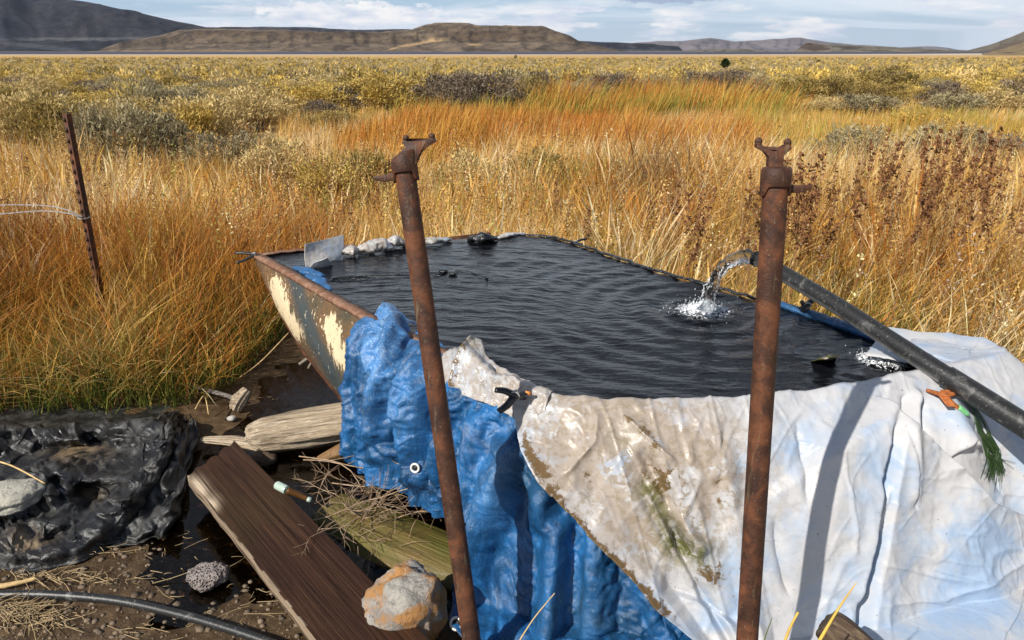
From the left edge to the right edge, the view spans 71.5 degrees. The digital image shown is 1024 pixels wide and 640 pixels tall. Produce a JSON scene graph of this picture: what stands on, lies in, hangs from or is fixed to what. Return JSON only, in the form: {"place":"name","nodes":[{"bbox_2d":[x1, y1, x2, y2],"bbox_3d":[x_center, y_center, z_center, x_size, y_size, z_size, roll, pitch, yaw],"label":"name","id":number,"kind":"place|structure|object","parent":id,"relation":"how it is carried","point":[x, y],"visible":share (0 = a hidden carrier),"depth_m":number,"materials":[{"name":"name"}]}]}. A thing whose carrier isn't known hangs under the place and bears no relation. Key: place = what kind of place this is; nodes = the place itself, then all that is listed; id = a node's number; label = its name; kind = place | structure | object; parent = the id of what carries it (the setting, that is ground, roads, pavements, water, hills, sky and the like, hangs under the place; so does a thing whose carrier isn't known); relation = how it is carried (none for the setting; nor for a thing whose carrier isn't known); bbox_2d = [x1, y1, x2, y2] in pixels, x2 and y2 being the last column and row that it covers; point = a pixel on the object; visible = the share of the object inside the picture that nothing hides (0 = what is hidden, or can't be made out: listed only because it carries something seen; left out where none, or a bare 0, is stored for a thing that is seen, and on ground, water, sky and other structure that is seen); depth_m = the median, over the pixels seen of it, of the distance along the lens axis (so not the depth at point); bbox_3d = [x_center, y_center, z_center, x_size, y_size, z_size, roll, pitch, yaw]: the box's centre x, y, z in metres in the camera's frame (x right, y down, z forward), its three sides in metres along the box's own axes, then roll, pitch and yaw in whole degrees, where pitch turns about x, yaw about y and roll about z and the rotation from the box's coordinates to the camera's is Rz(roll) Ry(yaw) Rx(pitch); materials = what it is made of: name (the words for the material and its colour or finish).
{"place":"outdoors","nodes":[
{"label":"outdoors","id":0,"kind":"place"},
{"bbox_2d":[0,0,210,51],"bbox_3d":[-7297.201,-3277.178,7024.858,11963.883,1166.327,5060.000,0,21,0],"label":"mountain","id":1,"kind":"structure","parent":0,"point":[53,26],"depth_m":6091.36,"materials":[{"name":"stone"}]},
{"bbox_2d":[85,23,629,51],"bbox_3d":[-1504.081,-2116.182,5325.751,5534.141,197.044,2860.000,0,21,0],"label":"mesa hill","id":2,"kind":"structure","parent":0,"point":[451,37],"depth_m":4899.39,"materials":[{"name":"stone"}]},
{"bbox_2d":[357,237,394,253],"bbox_3d":[-0.733,-0.402,3.807,0.209,0.081,0.112,-8,22,-20],"label":"stone","id":3,"kind":"object","parent":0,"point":[375,245],"visible":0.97,"depth_m":3.77,"materials":[{"name":"white stone"}]},
{"bbox_2d":[207,27,682,50],"bbox_3d":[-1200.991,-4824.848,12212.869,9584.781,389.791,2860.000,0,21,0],"label":"mesa","id":4,"kind":"structure","parent":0,"point":[621,46],"depth_m":11859.47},
{"bbox_2d":[0,52,987,53],"bbox_3d":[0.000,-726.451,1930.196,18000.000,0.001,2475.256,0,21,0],"label":"lake","id":5,"kind":"structure","parent":0,"point":[486,52],"depth_m":1761.43,"materials":[{"name":"grey liquid"}]},
{"bbox_2d":[0,51,1023,639],"bbox_3d":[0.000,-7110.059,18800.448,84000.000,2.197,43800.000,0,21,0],"label":"ground","id":6,"kind":"structure","parent":0,"point":[282,377],"depth_m":2.87,"materials":[{"name":"soil"}]},
{"bbox_2d":[0,90,45,145],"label":"sagebrush","id":7,"kind":"object","parent":6,"relation":"on","point":[14,103],"visible":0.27,"depth_m":12.58,"materials":[{"name":"yellow plant"}]},
{"bbox_2d":[8,73,62,96],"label":"sagebrush","id":8,"kind":"object","parent":6,"relation":"on","point":[27,80],"visible":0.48,"depth_m":24.62,"materials":[{"name":"yellow plant"}]},
{"bbox_2d":[0,90,99,154],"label":"sagebrush","id":9,"kind":"object","parent":6,"relation":"on","point":[27,108],"visible":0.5,"depth_m":11.55,"materials":[{"name":"green plant"}]},
{"bbox_2d":[28,118,105,155],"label":"sagebrush","id":10,"kind":"object","parent":6,"relation":"on","point":[55,130],"visible":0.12,"depth_m":11.16,"materials":[{"name":"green plant"}]},
{"bbox_2d":[62,113,110,330],"bbox_3d":[-2.270,-0.369,3.848,0.162,1.450,0.044,18,27,39],"label":"fence post","id":11,"kind":"object","parent":6,"relation":"on","point":[79,182],"visible":0.73,"depth_m":3.73,"materials":[{"name":"metal"}]},
{"bbox_2d":[0,405,189,573],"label":"black plastic sheet","id":12,"kind":"object","parent":6,"relation":"on","point":[100,474],"visible":0.89,"depth_m":2.76,"materials":[{"name":"plastic"}]},
{"bbox_2d":[0,478,45,515],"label":"flat stone","id":13,"kind":"object","parent":12,"relation":"on","point":[18,495],"visible":1,"depth_m":2.51,"materials":[{"name":"stone"}]},
{"bbox_2d":[95,416,200,546],"bbox_3d":[-1.368,0.567,2.891,0.343,0.088,1.042,0,21,0],"label":"black plastic flap","id":14,"kind":"object","parent":12,"relation":"attached to","point":[158,516],"visible":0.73,"depth_m":2.65,"materials":[{"name":"plastic"}]},
{"bbox_2d":[55,93,177,173],"bbox_3d":[-5.264,-2.472,9.578,1.379,1.107,1.529,7,22,17],"label":"sagebrush","id":15,"kind":"object","parent":6,"relation":"on","point":[94,122],"visible":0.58,"depth_m":9.30,"materials":[{"name":"green plant"}]},
{"bbox_2d":[79,91,158,126],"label":"sagebrush","id":16,"kind":"object","parent":6,"relation":"on","point":[144,101],"visible":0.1,"depth_m":12.67,"materials":[{"name":"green plant"}]},
{"bbox_2d":[0,590,276,639],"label":"hose","id":17,"kind":"object","parent":6,"relation":"on","point":[208,622],"visible":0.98,"depth_m":2.15,"materials":[{"name":"rubber"}]},
{"bbox_2d":[105,74,179,107],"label":"sagebrush","id":18,"kind":"object","parent":6,"relation":"on","point":[144,90],"visible":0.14,"depth_m":13.03,"materials":[{"name":"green plant"}]},
{"bbox_2d":[97,103,220,174],"bbox_3d":[-4.792,-2.476,9.746,1.535,1.001,1.522,-9,22,-21],"label":"sagebrush","id":19,"kind":"object","parent":6,"relation":"on","point":[165,122],"visible":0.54,"depth_m":9.47,"materials":[{"name":"green plant"}]},
{"bbox_2d":[0,378,331,639],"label":"straw litter","id":20,"kind":"object","parent":6,"relation":"on","point":[30,609],"visible":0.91,"depth_m":2.16,"materials":[{"name":"plant"}]},
{"bbox_2d":[0,529,368,639],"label":"gravel","id":21,"kind":"structure","parent":6,"relation":"on","point":[135,594],"depth_m":2.21,"materials":[{"name":"gravel"}]},
{"bbox_2d":[154,94,223,156],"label":"sagebrush","id":22,"kind":"object","parent":6,"relation":"on","point":[204,115],"visible":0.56,"depth_m":11.24,"materials":[{"name":"yellow plant"}]},
{"bbox_2d":[0,162,392,414],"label":"rush bed","id":23,"kind":"object","parent":6,"relation":"on","point":[139,324],"visible":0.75,"depth_m":4.01,"materials":[{"name":"orange plant"}]},
{"bbox_2d":[162,78,231,107],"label":"sagebrush","id":24,"kind":"object","parent":6,"relation":"on","point":[188,89],"visible":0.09,"depth_m":16.83,"materials":[{"name":"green plant"}]},
{"bbox_2d":[141,89,255,144],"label":"sagebrush","id":25,"kind":"object","parent":6,"relation":"on","point":[214,103],"visible":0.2,"depth_m":12.02,"materials":[{"name":"yellow plant"}]},
{"bbox_2d":[186,561,229,592],"bbox_3d":[-0.979,0.827,2.295,0.134,0.076,0.107,0,21,0],"label":"lava stone","id":26,"kind":"object","parent":6,"relation":"on","point":[202,577],"visible":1,"depth_m":2.27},
{"bbox_2d":[167,125,269,178],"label":"sagebrush","id":27,"kind":"object","parent":6,"relation":"on","point":[233,144],"visible":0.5,"depth_m":9.24,"materials":[{"name":"grey plant"}]},
{"bbox_2d":[199,435,256,451],"bbox_3d":[-1.204,0.522,3.054,0.279,0.040,0.069,5,21,13],"label":"broken board","id":28,"kind":"object","parent":6,"relation":"on","point":[228,440],"visible":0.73,"depth_m":3.04,"materials":[{"name":"brown wood"}]},
{"bbox_2d":[229,387,251,411],"bbox_3d":[-1.287,0.378,3.377,0.110,0.113,0.070,-19,28,-40],"label":"wood chunk","id":29,"kind":"object","parent":6,"relation":"on","point":[239,399],"visible":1,"depth_m":3.35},
{"bbox_2d":[221,86,295,131],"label":"sagebrush","id":30,"kind":"object","parent":6,"relation":"on","point":[251,105],"visible":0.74,"depth_m":14.63,"materials":[{"name":"yellow plant"}]},
{"bbox_2d":[221,79,306,122],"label":"sagebrush","id":31,"kind":"object","parent":6,"relation":"on","point":[248,88],"visible":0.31,"depth_m":16.29,"materials":[{"name":"yellow plant"}]},
{"bbox_2d":[226,124,322,195],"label":"sagebrush","id":32,"kind":"object","parent":6,"relation":"on","point":[272,158],"visible":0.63,"depth_m":7.95,"materials":[{"name":"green plant"}]},
{"bbox_2d":[244,402,341,452],"bbox_3d":[-0.807,0.460,3.093,0.674,0.192,0.192,-6,22,-16],"label":"log","id":33,"kind":"object","parent":6,"relation":"on","point":[310,428],"visible":0.66,"depth_m":3.01,"materials":[{"name":"brown wood"}]},
{"bbox_2d":[187,441,428,639],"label":"plank","id":34,"kind":"object","parent":6,"relation":"on","point":[321,586],"visible":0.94,"depth_m":2.26,"materials":[{"name":"brown wood"}]},
{"bbox_2d":[361,558,447,639],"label":"boulder","id":35,"kind":"object","parent":34,"relation":"on","point":[410,593],"visible":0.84,"depth_m":1.99,"materials":[{"name":"stone"}]},
{"bbox_2d":[288,79,354,108],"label":"sagebrush","id":36,"kind":"object","parent":6,"relation":"on","point":[326,93],"visible":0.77,"depth_m":18.54,"materials":[{"name":"yellow plant"}]},
{"bbox_2d":[297,99,355,118],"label":"sagebrush","id":37,"kind":"object","parent":6,"relation":"on","point":[317,105],"visible":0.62,"depth_m":16.76,"materials":[{"name":"grey plant"}]},
{"bbox_2d":[292,107,366,129],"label":"sagebrush","id":38,"kind":"object","parent":6,"relation":"on","point":[326,116],"visible":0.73,"depth_m":14.85,"materials":[{"name":"plant"}]},
{"bbox_2d":[286,145,377,213],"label":"sagebrush","id":39,"kind":"object","parent":6,"relation":"on","point":[310,172],"visible":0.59,"depth_m":6.92,"materials":[{"name":"yellow plant"}]},
{"bbox_2d":[339,140,397,204],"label":"sagebrush","id":40,"kind":"object","parent":6,"relation":"on","point":[378,158],"visible":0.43,"depth_m":7.68,"materials":[{"name":"yellow plant"}]},
{"bbox_2d":[312,494,452,593],"bbox_3d":[-0.322,0.799,2.465,0.892,0.139,0.265,11,23,27],"label":"sunken timber","id":41,"kind":"object","parent":6,"relation":"on","point":[432,555],"visible":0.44,"depth_m":2.45,"materials":[{"name":"green wood"}]},
{"bbox_2d":[268,452,426,593],"bbox_3d":[-0.469,0.506,2.621,0.815,0.379,1.004,-5,21,-13],"label":"dead branch","id":42,"kind":"object","parent":41,"relation":"on","point":[378,496],"visible":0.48,"depth_m":2.55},
{"bbox_2d":[337,68,429,110],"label":"sagebrush","id":43,"kind":"object","parent":6,"relation":"on","point":[370,88],"visible":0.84,"depth_m":19.07,"materials":[{"name":"yellow plant"}]},
{"bbox_2d":[373,133,480,639],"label":"pipe stand","id":44,"kind":"object","parent":6,"relation":"on","point":[404,175],"visible":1,"depth_m":1.80,"materials":[{"name":"metal"}]},
{"bbox_2d":[397,69,494,110],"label":"sagebrush","id":45,"kind":"object","parent":6,"relation":"on","point":[428,89],"visible":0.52,"depth_m":18.73,"materials":[{"name":"grey plant"}]},
{"bbox_2d":[419,142,510,202],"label":"sagebrush","id":46,"kind":"object","parent":6,"relation":"on","point":[465,158],"visible":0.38,"depth_m":7.69,"materials":[{"name":"yellow plant"}]},
{"bbox_2d":[426,67,544,109],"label":"sagebrush","id":47,"kind":"object","parent":6,"relation":"on","point":[475,82],"visible":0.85,"depth_m":18.16,"materials":[{"name":"grey plant"}]},
{"bbox_2d":[254,232,755,401],"bbox_3d":[0.133,0.157,3.209,1.569,0.576,2.940,-16,26,-37],"label":"water trough","id":48,"kind":"object","parent":6,"relation":"on","point":[319,321],"visible":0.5,"depth_m":3.26,"materials":[{"name":"paint"}]},
{"bbox_2d":[338,302,691,639],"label":"blue tarpaulin","id":49,"kind":"object","parent":48,"relation":"hanging from","point":[533,547],"visible":0.46,"depth_m":2.16,"materials":[{"name":"plastic"}]},
{"bbox_2d":[442,335,554,417],"bbox_3d":[-0.061,0.190,2.270,0.208,0.152,0.518,-13,24,-31],"label":"stained sheet","id":50,"kind":"object","parent":49,"relation":"on","point":[471,369],"visible":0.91,"depth_m":2.28,"materials":[{"name":"fabric"}]},
{"bbox_2d":[494,387,530,413],"bbox_3d":[-0.004,0.226,2.098,0.112,0.061,0.066,-12,24,-29],"label":"spring clamp","id":51,"kind":"object","parent":50,"relation":"attached to","point":[515,395],"visible":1,"depth_m":2.07,"materials":[{"name":"black plastic"}]},
{"bbox_2d":[512,327,1023,639],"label":"white plastic sheet","id":52,"kind":"object","parent":49,"relation":"on","point":[895,507],"visible":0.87,"depth_m":2.04,"materials":[{"name":"plastic"}]},
{"bbox_2d":[752,251,1023,439],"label":"hose","id":53,"kind":"object","parent":52,"relation":"on","point":[1002,411],"visible":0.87,"depth_m":2.28,"materials":[{"name":"black plastic"}]},
{"bbox_2d":[926,389,969,415],"bbox_3d":[1.389,0.247,2.206,0.184,0.074,0.092,-4,21,-11],"label":"spring clamp","id":54,"kind":"object","parent":52,"relation":"attached to","point":[945,396],"visible":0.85,"depth_m":2.17,"materials":[{"name":"orange plastic"}]},
{"bbox_2d":[968,404,1014,488],"bbox_3d":[1.466,0.389,2.209,0.198,0.296,0.131,12,24,29],"label":"frayed rope","id":55,"kind":"object","parent":52,"relation":"on","point":[996,461],"visible":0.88,"depth_m":2.22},
{"bbox_2d":[268,235,916,398],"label":"trough water","id":56,"kind":"structure","parent":48,"relation":"in","point":[556,316],"depth_m":2.83,"materials":[{"name":"black liquid"}]},
{"bbox_2d":[304,235,343,266],"bbox_3d":[-0.955,-0.353,3.640,0.070,0.109,0.290,13,24,31],"label":"plastic sheet","id":57,"kind":"object","parent":56,"relation":"on","point":[331,249],"visible":0.88,"depth_m":3.64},
{"bbox_2d":[659,289,737,325],"bbox_3d":[0.796,-0.075,2.929,0.370,0.102,0.368,0,21,0],"label":"splash","id":58,"kind":"object","parent":56,"relation":"on","point":[689,309],"visible":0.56,"depth_m":2.93,"materials":[{"name":"white"}]},
{"bbox_2d":[696,249,755,313],"bbox_3d":[0.864,-0.157,2.850,0.278,0.243,0.097,-10,23,-25],"label":"water jet","id":59,"kind":"object","parent":56,"relation":"on","point":[728,262],"visible":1,"depth_m":2.83,"materials":[{"name":"white"}]},
{"bbox_2d":[845,345,911,370],"bbox_3d":[1.292,0.113,2.482,0.217,0.067,0.202,-7,22,-18],"label":"splash","id":60,"kind":"object","parent":56,"relation":"on","point":[886,364],"visible":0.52,"depth_m":2.45,"materials":[{"name":"white"}]},
{"bbox_2d":[781,301,873,340],"bbox_3d":[1.275,0.011,2.799,0.099,0.050,0.620,-16,26,-36],"label":"blue liner","id":61,"kind":"object","parent":48,"relation":"in","point":[837,323],"visible":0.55,"depth_m":2.81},
{"bbox_2d":[0,88,1023,347],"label":"grass","id":62,"kind":"structure","parent":6,"relation":"on","point":[524,208],"depth_m":6.65,"materials":[{"name":"plant"}]},
{"bbox_2d":[0,56,1023,95],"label":"sagebrush plain","id":63,"kind":"structure","parent":6,"relation":"on","point":[972,71],"depth_m":112.68,"materials":[{"name":"yellow plant"}]},
{"bbox_2d":[507,71,560,104],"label":"sagebrush","id":64,"kind":"object","parent":6,"relation":"on","point":[526,87],"visible":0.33,"depth_m":20.86,"materials":[{"name":"yellow plant"}]},
{"bbox_2d":[499,144,570,191],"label":"sagebrush","id":65,"kind":"object","parent":6,"relation":"on","point":[545,154],"visible":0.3,"depth_m":8.16,"materials":[{"name":"yellow plant"}]},
{"bbox_2d":[586,69,645,98],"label":"sagebrush","id":66,"kind":"object","parent":6,"relation":"on","point":[611,76],"visible":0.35,"depth_m":21.37,"materials":[{"name":"grey plant"}]},
{"bbox_2d":[271,61,1023,199],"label":"sedge","id":67,"kind":"object","parent":6,"relation":"on","point":[571,109],"visible":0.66,"depth_m":13.44,"materials":[{"name":"orange plant"}]},
{"bbox_2d":[670,68,731,94],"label":"sagebrush","id":68,"kind":"object","parent":6,"relation":"on","point":[711,76],"visible":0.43,"depth_m":24.53,"materials":[{"name":"grey plant"}]},
{"bbox_2d":[685,187,717,280],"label":"dock stalk","id":69,"kind":"object","parent":6,"relation":"on","point":[697,244],"visible":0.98,"depth_m":3.66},
{"bbox_2d":[700,66,756,92],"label":"sagebrush","id":70,"kind":"object","parent":6,"relation":"on","point":[740,72],"visible":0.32,"depth_m":25.16,"materials":[{"name":"grey plant"}]},
{"bbox_2d":[739,185,760,296],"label":"dock stalk","id":71,"kind":"object","parent":6,"relation":"on","point":[755,215],"visible":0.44,"depth_m":3.38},
{"bbox_2d":[737,70,780,98],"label":"sagebrush","id":72,"kind":"object","parent":6,"relation":"on","point":[762,81],"visible":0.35,"depth_m":22.37,"materials":[{"name":"beige plant"}]},
{"bbox_2d":[736,137,812,639],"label":"pipe stand","id":73,"kind":"object","parent":6,"relation":"on","point":[777,188],"visible":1,"depth_m":1.47,"materials":[{"name":"metal"}]},
{"bbox_2d":[552,101,1023,363],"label":"reed bed","id":74,"kind":"object","parent":6,"relation":"on","point":[950,313],"visible":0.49,"depth_m":4.64,"materials":[{"name":"beige plant"}]},
{"bbox_2d":[758,74,830,100],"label":"sagebrush","id":75,"kind":"object","parent":6,"relation":"on","point":[807,84],"visible":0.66,"depth_m":23.30,"materials":[{"name":"yellow plant"}]},
{"bbox_2d":[789,153,814,303],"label":"dock stalk","id":76,"kind":"object","parent":6,"relation":"on","point":[797,218],"visible":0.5,"depth_m":3.79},
{"bbox_2d":[797,152,817,300],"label":"dock stalk","id":77,"kind":"object","parent":6,"relation":"on","point":[805,200],"visible":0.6,"depth_m":3.60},
{"bbox_2d":[788,151,827,302],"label":"dock stalk","id":78,"kind":"object","parent":6,"relation":"on","point":[814,198],"visible":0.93,"depth_m":3.52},
{"bbox_2d":[798,93,846,114],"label":"sagebrush","id":79,"kind":"object","parent":6,"relation":"on","point":[822,104],"visible":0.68,"depth_m":18.04,"materials":[{"name":"yellow plant"}]},
{"bbox_2d":[807,189,847,300],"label":"dock stalk","id":80,"kind":"object","parent":6,"relation":"on","point":[827,228],"visible":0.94,"depth_m":3.69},
{"bbox_2d":[811,70,867,97],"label":"sagebrush","id":81,"kind":"object","parent":6,"relation":"on","point":[833,83],"visible":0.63,"depth_m":24.55,"materials":[{"name":"yellow plant"}]},
{"bbox_2d":[816,611,873,639],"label":"stump","id":82,"kind":"object","parent":6,"relation":"on","point":[842,627],"visible":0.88,"depth_m":1.69,"materials":[{"name":"brown wood"}]},
{"bbox_2d":[803,117,910,171],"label":"sagebrush","id":83,"kind":"object","parent":6,"relation":"on","point":[834,136],"visible":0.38,"depth_m":9.43,"materials":[{"name":"grey plant"}]},
{"bbox_2d":[849,139,875,304],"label":"dock stalk","id":84,"kind":"object","parent":6,"relation":"on","point":[859,187],"visible":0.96,"depth_m":3.51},
{"bbox_2d":[831,90,914,115],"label":"sagebrush","id":85,"kind":"object","parent":6,"relation":"on","point":[860,102],"visible":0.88,"depth_m":17.89,"materials":[{"name":"grey plant"}]},
{"bbox_2d":[838,75,913,101],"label":"sagebrush","id":86,"kind":"object","parent":6,"relation":"on","point":[869,85],"visible":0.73,"depth_m":21.21,"materials":[{"name":"yellow plant"}]},
{"bbox_2d":[867,125,896,263],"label":"dock stalk","id":87,"kind":"object","parent":6,"relation":"on","point":[885,177],"visible":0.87,"depth_m":4.69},
{"bbox_2d":[862,153,914,287],"bbox_3d":[2.198,-0.463,4.267,0.148,1.055,0.108,-1,26,-13],"label":"dock stalk","id":88,"kind":"object","parent":6,"relation":"on","point":[887,210],"visible":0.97,"depth_m":4.15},
{"bbox_2d":[850,62,931,94],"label":"sagebrush","id":89,"kind":"object","parent":6,"relation":"on","point":[865,77],"visible":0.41,"depth_m":27.03,"materials":[{"name":"yellow plant"}]},
{"bbox_2d":[889,129,948,326],"bbox_3d":[1.918,-0.263,3.413,0.098,1.289,0.094,-4,27,-6],"label":"dock stalk","id":90,"kind":"object","parent":6,"relation":"on","point":[929,205],"visible":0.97,"depth_m":3.26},
{"bbox_2d":[877,105,965,133],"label":"sagebrush","id":91,"kind":"object","parent":6,"relation":"on","point":[922,116],"visible":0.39,"depth_m":13.36,"materials":[{"name":"yellow plant"}]},
{"bbox_2d":[906,134,943,326],"bbox_3d":[2.373,-0.476,4.137,0.148,1.166,0.108,-12,20,-24],"label":"dock stalk","id":92,"kind":"object","parent":6,"relation":"on","point":[926,161],"visible":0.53,"depth_m":4.03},
{"bbox_2d":[914,139,951,317],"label":"dock stalk","id":93,"kind":"object","parent":6,"relation":"on","point":[945,143],"visible":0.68,"depth_m":3.95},
{"bbox_2d":[881,118,998,162],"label":"sagebrush","id":94,"kind":"object","parent":6,"relation":"on","point":[933,127],"visible":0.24,"depth_m":9.79,"materials":[{"name":"plant"}]},
{"bbox_2d":[906,77,975,102],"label":"sagebrush","id":95,"kind":"object","parent":6,"relation":"on","point":[953,87],"visible":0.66,"depth_m":20.65,"materials":[{"name":"grey plant"}]},
{"bbox_2d":[922,129,960,287],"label":"dock stalk","id":96,"kind":"object","parent":6,"relation":"on","point":[950,189],"visible":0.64,"depth_m":4.43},
{"bbox_2d":[917,90,991,114],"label":"sagebrush","id":97,"kind":"object","parent":6,"relation":"on","point":[972,100],"visible":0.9,"depth_m":17.66,"materials":[{"name":"grey plant"}]},
{"bbox_2d":[951,135,980,300],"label":"dock stalk","id":98,"kind":"object","parent":6,"relation":"on","point":[960,170],"visible":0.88,"depth_m":4.23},
{"bbox_2d":[934,134,1003,330],"bbox_3d":[2.155,-0.271,3.465,0.148,1.270,0.154,-13,30,-22],"label":"dock stalk","id":99,"kind":"object","parent":6,"relation":"on","point":[971,205],"visible":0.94,"depth_m":3.29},
{"bbox_2d":[958,126,1015,331],"bbox_3d":[2.286,-0.295,3.505,0.148,1.276,0.108,-2,18,-9],"label":"dock stalk","id":100,"kind":"object","parent":6,"relation":"on","point":[982,229],"visible":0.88,"depth_m":3.41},
{"bbox_2d":[953,130,1023,180],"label":"sagebrush","id":101,"kind":"object","parent":6,"relation":"on","point":[1010,142],"visible":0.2,"depth_m":8.57,"materials":[{"name":"plant"}]},
{"bbox_2d":[970,85,1023,111],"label":"sagebrush","id":102,"kind":"object","parent":6,"relation":"on","point":[997,99],"visible":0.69,"depth_m":18.35,"materials":[{"name":"yellow plant"}]},
{"bbox_2d":[78,0,1023,49],"label":"sky","id":103,"kind":"structure","parent":0,"point":[954,24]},
{"bbox_2d":[637,37,956,50],"bbox_3d":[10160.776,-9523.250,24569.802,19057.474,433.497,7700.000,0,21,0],"label":"hills","id":104,"kind":"structure","parent":0,"point":[789,44],"depth_m":23327.81,"materials":[{"name":"stone"}]},
{"bbox_2d":[793,32,1023,51],"bbox_3d":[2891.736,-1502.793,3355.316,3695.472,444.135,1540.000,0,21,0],"label":"butte","id":105,"kind":"object","parent":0,"point":[999,45],"visible":0.94,"depth_m":3156.39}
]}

